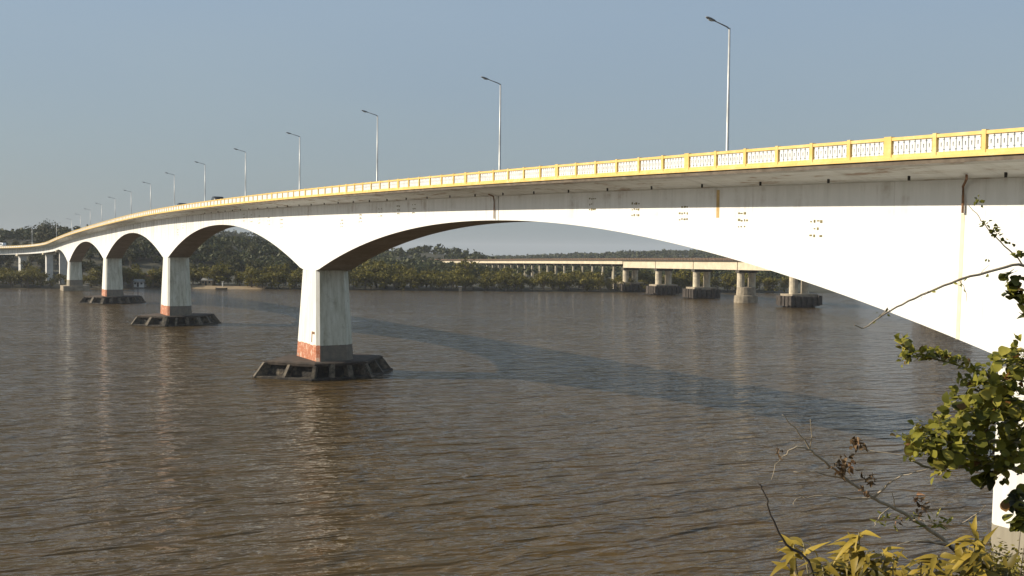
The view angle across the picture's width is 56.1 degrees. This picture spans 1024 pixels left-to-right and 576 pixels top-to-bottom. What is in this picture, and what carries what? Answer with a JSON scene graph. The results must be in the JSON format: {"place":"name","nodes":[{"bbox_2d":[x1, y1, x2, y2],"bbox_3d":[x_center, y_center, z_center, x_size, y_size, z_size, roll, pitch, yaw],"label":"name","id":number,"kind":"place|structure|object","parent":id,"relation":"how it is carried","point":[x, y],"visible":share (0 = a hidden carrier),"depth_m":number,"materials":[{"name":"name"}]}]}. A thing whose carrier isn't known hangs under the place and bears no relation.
{"place":"outdoors","nodes":[
{"label":"outdoors","id":0,"kind":"place"},
{"bbox_2d":[190,285,266,288],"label":"sandy beach","id":1,"kind":"structure","parent":0,"point":[227,287],"depth_m":439.39,"materials":[{"name":"beige sand"}]},
{"bbox_2d":[0,235,835,292],"bbox_3d":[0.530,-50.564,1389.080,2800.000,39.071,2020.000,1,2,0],"label":"hills","id":2,"kind":"structure","parent":0,"point":[146,264],"depth_m":466.22,"materials":[{"name":"green plant"}]},
{"bbox_2d":[3,260,13,268],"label":"inland tree","id":3,"kind":"object","parent":2,"relation":"on","point":[8,265],"visible":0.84,"depth_m":518.91,"materials":[{"name":"green plant"}]},
{"bbox_2d":[0,271,20,286],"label":"mangrove tree","id":4,"kind":"object","parent":2,"relation":"on","point":[6,276],"visible":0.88,"depth_m":420.16,"materials":[{"name":"green plant"}]},
{"bbox_2d":[10,269,27,286],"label":"mangrove tree","id":5,"kind":"object","parent":2,"relation":"on","point":[19,279],"visible":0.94,"depth_m":420.11,"materials":[{"name":"green plant"}]},
{"bbox_2d":[20,270,35,287],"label":"mangrove tree","id":6,"kind":"object","parent":2,"relation":"on","point":[29,277],"visible":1,"depth_m":419.67,"materials":[{"name":"green plant"}]},
{"bbox_2d":[22,263,41,282],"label":"mangrove tree","id":7,"kind":"object","parent":2,"relation":"on","point":[31,268],"visible":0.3,"depth_m":436.06,"materials":[{"name":"green plant"}]},
{"bbox_2d":[33,273,47,286],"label":"mangrove tree","id":8,"kind":"object","parent":2,"relation":"on","point":[39,277],"visible":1,"depth_m":421.05,"materials":[{"name":"green plant"}]},
{"bbox_2d":[33,218,62,242],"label":"spreading tree","id":9,"kind":"object","parent":2,"relation":"on","point":[47,233],"visible":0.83,"depth_m":596.45,"materials":[{"name":"green plant"}]},
{"bbox_2d":[44,277,55,286],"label":"mangrove tree","id":10,"kind":"object","parent":2,"relation":"on","point":[50,281],"visible":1,"depth_m":421.94,"materials":[{"name":"green plant"}]},
{"bbox_2d":[52,273,66,283],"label":"mangrove tree","id":11,"kind":"object","parent":2,"relation":"on","point":[59,277],"visible":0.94,"depth_m":437.93,"materials":[{"name":"green plant"}]},
{"bbox_2d":[81,260,89,272],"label":"inland tree","id":12,"kind":"object","parent":2,"relation":"on","point":[84,264],"visible":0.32,"depth_m":496.93,"materials":[{"name":"green plant"}]},
{"bbox_2d":[85,248,94,260],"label":"inland tree","id":13,"kind":"object","parent":2,"relation":"on","point":[89,255],"visible":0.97,"depth_m":552.73,"materials":[{"name":"green plant"}]},
{"bbox_2d":[82,275,99,287],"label":"mangrove tree","id":14,"kind":"object","parent":2,"relation":"on","point":[91,280],"visible":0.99,"depth_m":424.67,"materials":[{"name":"green plant"}]},
{"bbox_2d":[86,260,98,271],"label":"inland tree","id":15,"kind":"object","parent":2,"relation":"on","point":[90,265],"visible":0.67,"depth_m":510.21,"materials":[{"name":"green plant"}]},
{"bbox_2d":[93,269,102,286],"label":"mangrove tree","id":16,"kind":"object","parent":2,"relation":"on","point":[97,272],"visible":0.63,"depth_m":428.09,"materials":[{"name":"green plant"}]},
{"bbox_2d":[122,267,130,286],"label":"mangrove tree","id":17,"kind":"object","parent":2,"relation":"on","point":[124,274],"visible":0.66,"depth_m":431.63,"materials":[{"name":"green plant"}]},
{"bbox_2d":[123,267,136,287],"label":"mangrove tree","id":18,"kind":"object","parent":2,"relation":"on","point":[132,276],"visible":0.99,"depth_m":432.18,"materials":[{"name":"green plant"}]},
{"bbox_2d":[125,247,138,266],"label":"inland tree","id":19,"kind":"object","parent":2,"relation":"on","point":[131,256],"visible":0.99,"depth_m":548.79,"materials":[{"name":"green plant"}]},
{"bbox_2d":[131,263,142,283],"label":"mangrove tree","id":20,"kind":"object","parent":2,"relation":"on","point":[136,269],"visible":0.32,"depth_m":450.39,"materials":[{"name":"green plant"}]},
{"bbox_2d":[133,279,145,286],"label":"white shed","id":21,"kind":"structure","parent":2,"relation":"on","point":[139,282],"depth_m":435.36,"materials":[{"name":"white paint"}]},
{"bbox_2d":[143,269,161,286],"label":"mangrove tree","id":22,"kind":"object","parent":2,"relation":"on","point":[154,277],"visible":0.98,"depth_m":437.07,"materials":[{"name":"green plant"}]},
{"bbox_2d":[194,270,208,284],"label":"mangrove tree","id":23,"kind":"object","parent":2,"relation":"on","point":[199,275],"visible":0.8,"depth_m":451.17,"materials":[{"name":"green plant"}]},
{"bbox_2d":[198,264,210,280],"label":"mangrove tree","id":24,"kind":"object","parent":2,"relation":"on","point":[204,269],"visible":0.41,"depth_m":462.38,"materials":[{"name":"green plant"}]},
{"bbox_2d":[201,278,215,285],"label":"beach hut","id":25,"kind":"object","parent":2,"relation":"on","point":[209,283],"visible":0.93,"depth_m":447.42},
{"bbox_2d":[203,268,219,280],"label":"mangrove tree","id":26,"kind":"object","parent":2,"relation":"on","point":[211,275],"visible":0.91,"depth_m":448.24,"materials":[{"name":"green plant"}]},
{"bbox_2d":[211,263,228,284],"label":"mangrove tree","id":27,"kind":"object","parent":2,"relation":"on","point":[221,268],"visible":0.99,"depth_m":448.33,"materials":[{"name":"green plant"}]},
{"bbox_2d":[208,261,233,282],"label":"mangrove tree","id":28,"kind":"object","parent":2,"relation":"on","point":[227,265],"visible":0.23,"depth_m":462.27,"materials":[{"name":"green plant"}]},
{"bbox_2d":[223,269,232,283],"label":"mangrove tree","id":29,"kind":"object","parent":2,"relation":"on","point":[230,272],"visible":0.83,"depth_m":461.34,"materials":[{"name":"green plant"}]},
{"bbox_2d":[224,260,236,273],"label":"inland tree","id":30,"kind":"object","parent":2,"relation":"on","point":[232,264],"visible":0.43,"depth_m":489.92,"materials":[{"name":"green plant"}]},
{"bbox_2d":[234,271,246,285],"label":"mangrove tree","id":31,"kind":"object","parent":2,"relation":"on","point":[237,276],"visible":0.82,"depth_m":450.56,"materials":[{"name":"green plant"}]},
{"bbox_2d":[243,268,258,286],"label":"mangrove tree","id":32,"kind":"object","parent":2,"relation":"on","point":[249,276],"visible":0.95,"depth_m":440.64,"materials":[{"name":"green plant"}]},
{"bbox_2d":[245,256,257,268],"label":"inland tree","id":33,"kind":"object","parent":2,"relation":"on","point":[250,260],"visible":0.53,"depth_m":524.72,"materials":[{"name":"green plant"}]},
{"bbox_2d":[249,245,258,254],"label":"inland tree","id":34,"kind":"object","parent":2,"relation":"on","point":[253,250],"visible":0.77,"depth_m":587.07,"materials":[{"name":"green plant"}]},
{"bbox_2d":[252,260,261,271],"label":"inland tree","id":35,"kind":"object","parent":2,"relation":"on","point":[257,263],"visible":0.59,"depth_m":502.03,"materials":[{"name":"green plant"}]},
{"bbox_2d":[251,274,272,287],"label":"mangrove tree","id":36,"kind":"object","parent":2,"relation":"on","point":[263,279],"visible":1,"depth_m":438.00,"materials":[{"name":"green plant"}]},
{"bbox_2d":[263,264,280,273],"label":"mangrove tree","id":37,"kind":"object","parent":2,"relation":"on","point":[271,269],"visible":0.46,"depth_m":460.26,"materials":[{"name":"green plant"}]},
{"bbox_2d":[269,270,287,288],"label":"mangrove tree","id":38,"kind":"object","parent":2,"relation":"on","point":[279,278],"visible":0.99,"depth_m":438.93,"materials":[{"name":"green plant"}]},
{"bbox_2d":[276,262,293,284],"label":"mangrove tree","id":39,"kind":"object","parent":2,"relation":"on","point":[284,266],"visible":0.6,"depth_m":459.99,"materials":[{"name":"green plant"}]},
{"bbox_2d":[287,277,300,288],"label":"mangrove tree","id":40,"kind":"object","parent":2,"relation":"on","point":[292,282],"visible":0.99,"depth_m":437.42,"materials":[{"name":"green plant"}]},
{"bbox_2d":[290,271,302,286],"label":"mangrove tree","id":41,"kind":"object","parent":2,"relation":"on","point":[298,275],"visible":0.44,"depth_m":438.64,"materials":[{"name":"green plant"}]},
{"bbox_2d":[348,272,360,289],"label":"mangrove tree","id":42,"kind":"object","parent":2,"relation":"on","point":[354,276],"visible":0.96,"depth_m":438.90,"materials":[{"name":"green plant"}]},
{"bbox_2d":[356,270,372,288],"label":"mangrove tree","id":43,"kind":"object","parent":2,"relation":"on","point":[364,277],"visible":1,"depth_m":438.55,"materials":[{"name":"green plant"}]},
{"bbox_2d":[362,272,377,288],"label":"mangrove tree","id":44,"kind":"object","parent":2,"relation":"on","point":[371,281],"visible":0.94,"depth_m":441.18,"materials":[{"name":"green plant"}]},
{"bbox_2d":[362,259,389,285],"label":"mangrove tree","id":45,"kind":"object","parent":2,"relation":"on","point":[365,263],"visible":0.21,"depth_m":459.24,"materials":[{"name":"green plant"}]},
{"bbox_2d":[367,261,390,286],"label":"mangrove tree","id":46,"kind":"object","parent":2,"relation":"on","point":[380,266],"visible":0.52,"depth_m":448.12,"materials":[{"name":"green plant"}]},
{"bbox_2d":[375,271,389,288],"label":"mangrove tree","id":47,"kind":"object","parent":2,"relation":"on","point":[384,276],"visible":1,"depth_m":438.94,"materials":[{"name":"green plant"}]},
{"bbox_2d":[387,273,400,289],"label":"mangrove tree","id":48,"kind":"object","parent":2,"relation":"on","point":[394,279],"visible":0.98,"depth_m":439.76,"materials":[{"name":"green plant"}]},
{"bbox_2d":[391,262,407,275],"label":"mangrove tree","id":49,"kind":"object","parent":2,"relation":"on","point":[397,267],"visible":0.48,"depth_m":457.10,"materials":[{"name":"green plant"}]},
{"bbox_2d":[0,224,800,282],"bbox_3d":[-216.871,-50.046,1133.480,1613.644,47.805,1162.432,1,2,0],"label":"hillside wood","id":50,"kind":"object","parent":2,"relation":"on","point":[241,240],"visible":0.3,"depth_m":651.95,"materials":[{"name":"green plant"}]},
{"bbox_2d":[393,269,411,287],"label":"mangrove tree","id":51,"kind":"object","parent":2,"relation":"on","point":[398,271],"visible":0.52,"depth_m":446.88,"materials":[{"name":"green plant"}]},
{"bbox_2d":[398,276,410,289],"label":"mangrove tree","id":52,"kind":"object","parent":2,"relation":"on","point":[403,282],"visible":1,"depth_m":438.31,"materials":[{"name":"green plant"}]},
{"bbox_2d":[400,265,416,286],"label":"mangrove tree","id":53,"kind":"object","parent":2,"relation":"on","point":[414,270],"visible":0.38,"depth_m":447.00,"materials":[{"name":"green plant"}]},
{"bbox_2d":[408,271,421,289],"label":"mangrove tree","id":54,"kind":"object","parent":2,"relation":"on","point":[412,277],"visible":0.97,"depth_m":438.97,"materials":[{"name":"green plant"}]},
{"bbox_2d":[409,273,427,289],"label":"mangrove tree","id":55,"kind":"object","parent":2,"relation":"on","point":[422,282],"visible":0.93,"depth_m":441.08,"materials":[{"name":"green plant"}]},
{"bbox_2d":[420,269,439,287],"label":"mangrove tree","id":56,"kind":"object","parent":2,"relation":"on","point":[432,271],"visible":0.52,"depth_m":448.69,"materials":[{"name":"green plant"}]},
{"bbox_2d":[419,273,442,289],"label":"mangrove tree","id":57,"kind":"object","parent":2,"relation":"on","point":[432,278],"visible":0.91,"depth_m":439.49,"materials":[{"name":"green plant"}]},
{"bbox_2d":[431,276,452,290],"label":"mangrove tree","id":58,"kind":"object","parent":2,"relation":"on","point":[443,282],"visible":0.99,"depth_m":438.00,"materials":[{"name":"green plant"}]},
{"bbox_2d":[444,273,461,289],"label":"mangrove tree","id":59,"kind":"object","parent":2,"relation":"on","point":[453,280],"visible":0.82,"depth_m":441.29,"materials":[{"name":"green plant"}]},
{"bbox_2d":[456,269,470,287],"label":"mangrove tree","id":60,"kind":"object","parent":2,"relation":"on","point":[466,272],"visible":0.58,"depth_m":448.35,"materials":[{"name":"green plant"}]},
{"bbox_2d":[454,274,475,289],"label":"mangrove tree","id":61,"kind":"object","parent":2,"relation":"on","point":[465,281],"visible":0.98,"depth_m":439.57,"materials":[{"name":"green plant"}]},
{"bbox_2d":[452,256,479,286],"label":"mangrove tree","id":62,"kind":"object","parent":2,"relation":"on","point":[464,262],"visible":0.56,"depth_m":460.49,"materials":[{"name":"green plant"}]},
{"bbox_2d":[477,273,491,289],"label":"mangrove tree","id":63,"kind":"object","parent":2,"relation":"on","point":[487,277],"visible":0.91,"depth_m":441.49,"materials":[{"name":"green plant"}]},
{"bbox_2d":[484,276,502,290],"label":"mangrove tree","id":64,"kind":"object","parent":2,"relation":"on","point":[495,281],"visible":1,"depth_m":439.45,"materials":[{"name":"green plant"}]},
{"bbox_2d":[484,270,502,288],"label":"mangrove tree","id":65,"kind":"object","parent":2,"relation":"on","point":[491,272],"visible":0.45,"depth_m":447.84,"materials":[{"name":"green plant"}]},
{"bbox_2d":[497,273,513,290],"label":"mangrove tree","id":66,"kind":"object","parent":2,"relation":"on","point":[508,277],"visible":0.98,"depth_m":441.06,"materials":[{"name":"green plant"}]},
{"bbox_2d":[499,265,517,274],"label":"mangrove tree","id":67,"kind":"object","parent":2,"relation":"on","point":[508,271],"visible":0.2,"depth_m":462.58,"materials":[{"name":"green plant"}]},
{"bbox_2d":[507,274,522,290],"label":"mangrove tree","id":68,"kind":"object","parent":2,"relation":"on","point":[517,280],"visible":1,"depth_m":440.56,"materials":[{"name":"green plant"}]},
{"bbox_2d":[525,278,540,289],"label":"mangrove tree","id":69,"kind":"object","parent":2,"relation":"on","point":[530,282],"visible":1,"depth_m":442.82,"materials":[{"name":"green plant"}]},
{"bbox_2d":[536,275,548,290],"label":"mangrove tree","id":70,"kind":"object","parent":2,"relation":"on","point":[542,281],"visible":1,"depth_m":443.77,"materials":[{"name":"green plant"}]},
{"bbox_2d":[535,272,553,285],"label":"mangrove tree","id":71,"kind":"object","parent":2,"relation":"on","point":[543,274],"visible":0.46,"depth_m":448.71,"materials":[{"name":"green plant"}]},
{"bbox_2d":[546,274,559,290],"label":"mangrove tree","id":72,"kind":"object","parent":2,"relation":"on","point":[552,281],"visible":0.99,"depth_m":444.62,"materials":[{"name":"green plant"}]},
{"bbox_2d":[557,276,566,290],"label":"mangrove tree","id":73,"kind":"object","parent":2,"relation":"on","point":[561,280],"visible":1,"depth_m":444.06,"materials":[{"name":"green plant"}]},
{"bbox_2d":[563,271,577,290],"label":"mangrove tree","id":74,"kind":"object","parent":2,"relation":"on","point":[570,279],"visible":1,"depth_m":445.43,"materials":[{"name":"green plant"}]},
{"bbox_2d":[570,269,584,287],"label":"mangrove tree","id":75,"kind":"object","parent":2,"relation":"on","point":[576,273],"visible":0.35,"depth_m":465.02,"materials":[{"name":"green plant"}]},
{"bbox_2d":[575,274,592,290],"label":"mangrove tree","id":76,"kind":"object","parent":2,"relation":"on","point":[583,282],"visible":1,"depth_m":443.35,"materials":[{"name":"green plant"}]},
{"bbox_2d":[585,270,604,288],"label":"mangrove tree","id":77,"kind":"object","parent":2,"relation":"on","point":[590,274],"visible":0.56,"depth_m":452.47,"materials":[{"name":"green plant"}]},
{"bbox_2d":[594,277,606,290],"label":"mangrove tree","id":78,"kind":"object","parent":2,"relation":"on","point":[600,282],"visible":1,"depth_m":447.00,"materials":[{"name":"green plant"}]},
{"bbox_2d":[430,258,821,307],"bbox_3d":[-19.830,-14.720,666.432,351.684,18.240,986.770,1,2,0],"label":"old bridge","id":79,"kind":"structure","parent":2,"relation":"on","point":[794,298],"depth_m":397.60,"materials":[{"name":"beige concrete"}]},
{"bbox_2d":[638,270,651,280],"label":"mangrove tree","id":80,"kind":"object","parent":2,"relation":"on","point":[642,275],"visible":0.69,"depth_m":467.32,"materials":[{"name":"green plant"}]},
{"bbox_2d":[671,272,680,284],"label":"mangrove tree","id":81,"kind":"object","parent":2,"relation":"on","point":[674,280],"visible":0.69,"depth_m":448.81,"materials":[{"name":"green plant"}]},
{"bbox_2d":[677,274,687,291],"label":"mangrove tree","id":82,"kind":"object","parent":2,"relation":"on","point":[683,283],"visible":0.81,"depth_m":450.44,"materials":[{"name":"green plant"}]},
{"bbox_2d":[678,269,692,286],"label":"mangrove tree","id":83,"kind":"object","parent":2,"relation":"on","point":[689,274],"visible":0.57,"depth_m":458.09,"materials":[{"name":"green plant"}]},
{"bbox_2d":[681,276,692,288],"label":"mangrove tree","id":84,"kind":"object","parent":2,"relation":"on","point":[690,280],"visible":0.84,"depth_m":452.16,"materials":[{"name":"green plant"}]},
{"bbox_2d":[710,276,724,288],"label":"mangrove tree","id":85,"kind":"object","parent":2,"relation":"on","point":[717,283],"visible":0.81,"depth_m":453.37,"materials":[{"name":"green plant"}]},
{"bbox_2d":[720,273,733,290],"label":"mangrove tree","id":86,"kind":"object","parent":2,"relation":"on","point":[725,277],"visible":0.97,"depth_m":454.87,"materials":[{"name":"green plant"}]},
{"bbox_2d":[728,276,736,291],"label":"mangrove tree","id":87,"kind":"object","parent":2,"relation":"on","point":[734,283],"visible":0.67,"depth_m":453.84,"materials":[{"name":"green plant"}]},
{"bbox_2d":[756,276,769,289],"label":"mangrove tree","id":88,"kind":"object","parent":2,"relation":"on","point":[760,278],"visible":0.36,"depth_m":463.66,"materials":[{"name":"green plant"}]},
{"bbox_2d":[761,279,770,292],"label":"mangrove tree","id":89,"kind":"object","parent":2,"relation":"on","point":[766,287],"visible":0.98,"depth_m":455.04,"materials":[{"name":"green plant"}]},
{"bbox_2d":[765,276,781,292],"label":"mangrove tree","id":90,"kind":"object","parent":2,"relation":"on","point":[774,281],"visible":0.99,"depth_m":454.63,"materials":[{"name":"green plant"}]},
{"bbox_2d":[779,276,788,292],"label":"mangrove tree","id":91,"kind":"object","parent":2,"relation":"on","point":[784,284],"visible":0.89,"depth_m":456.07,"materials":[{"name":"green plant"}]},
{"bbox_2d":[0,288,1015,575],"bbox_3d":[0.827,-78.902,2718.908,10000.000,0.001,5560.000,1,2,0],"label":"water","id":92,"kind":"structure","parent":0,"point":[546,432],"depth_m":89.40,"materials":[{"name":"brown liquid"}]},
{"bbox_2d":[0,127,1023,573],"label":"road bridge","id":93,"kind":"structure","parent":92,"relation":"in","point":[884,223],"depth_m":61.50,"materials":[{"name":"concrete"}]},
{"bbox_2d":[234,148,245,195],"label":"street lamp","id":94,"kind":"object","parent":93,"relation":"on","point":[245,169],"visible":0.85,"depth_m":189.36,"materials":[{"name":"grey metal"}]},
{"bbox_2d":[286,132,299,188],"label":"street lamp","id":95,"kind":"object","parent":93,"relation":"on","point":[299,156],"visible":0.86,"depth_m":160.15,"materials":[{"name":"grey metal"}]},
{"bbox_2d":[361,110,377,180],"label":"street lamp","id":96,"kind":"object","parent":93,"relation":"on","point":[377,145],"visible":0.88,"depth_m":131.15,"materials":[{"name":"grey metal"}]},
{"bbox_2d":[481,76,500,169],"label":"street lamp","id":97,"kind":"object","parent":93,"relation":"on","point":[485,78],"visible":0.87,"depth_m":101.97,"materials":[{"name":"grey metal"}]},
{"bbox_2d":[706,16,730,163],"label":"street lamp","id":98,"kind":"object","parent":93,"relation":"on","point":[728,97],"visible":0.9,"depth_m":72.11,"materials":[{"name":"grey metal"}]},
{"bbox_2d":[0,0,1023,255],"label":"sky","id":99,"kind":"structure","parent":0,"point":[100,100],"materials":[{"name":"blue"}]},
{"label":"near riverbank","id":100,"kind":"structure","parent":0,"visible":0},
{"bbox_2d":[755,415,1010,575],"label":"half bare bush","id":101,"kind":"object","parent":100,"relation":"on","point":[844,466],"visible":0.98,"depth_m":5.09,"materials":[{"name":"brown plant"}]},
{"bbox_2d":[770,516,1018,575],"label":"yellow leaved bush","id":102,"kind":"object","parent":100,"relation":"on","point":[962,557],"visible":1,"depth_m":4.79,"materials":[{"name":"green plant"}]},
{"bbox_2d":[854,195,1023,328],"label":"bare vine","id":103,"kind":"object","parent":100,"relation":"on","point":[1020,254],"visible":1,"depth_m":6.18,"materials":[{"name":"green plant"}]},
{"bbox_2d":[890,268,1023,532],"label":"round leaved shrub","id":104,"kind":"object","parent":100,"relation":"on","point":[993,401],"visible":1,"depth_m":5.96,"materials":[{"name":"green plant"}]},
{"bbox_2d":[979,520,1023,575],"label":"bank scrub","id":105,"kind":"object","parent":100,"relation":"on","point":[1015,571],"visible":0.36,"depth_m":40.62,"materials":[{"name":"green plant"}]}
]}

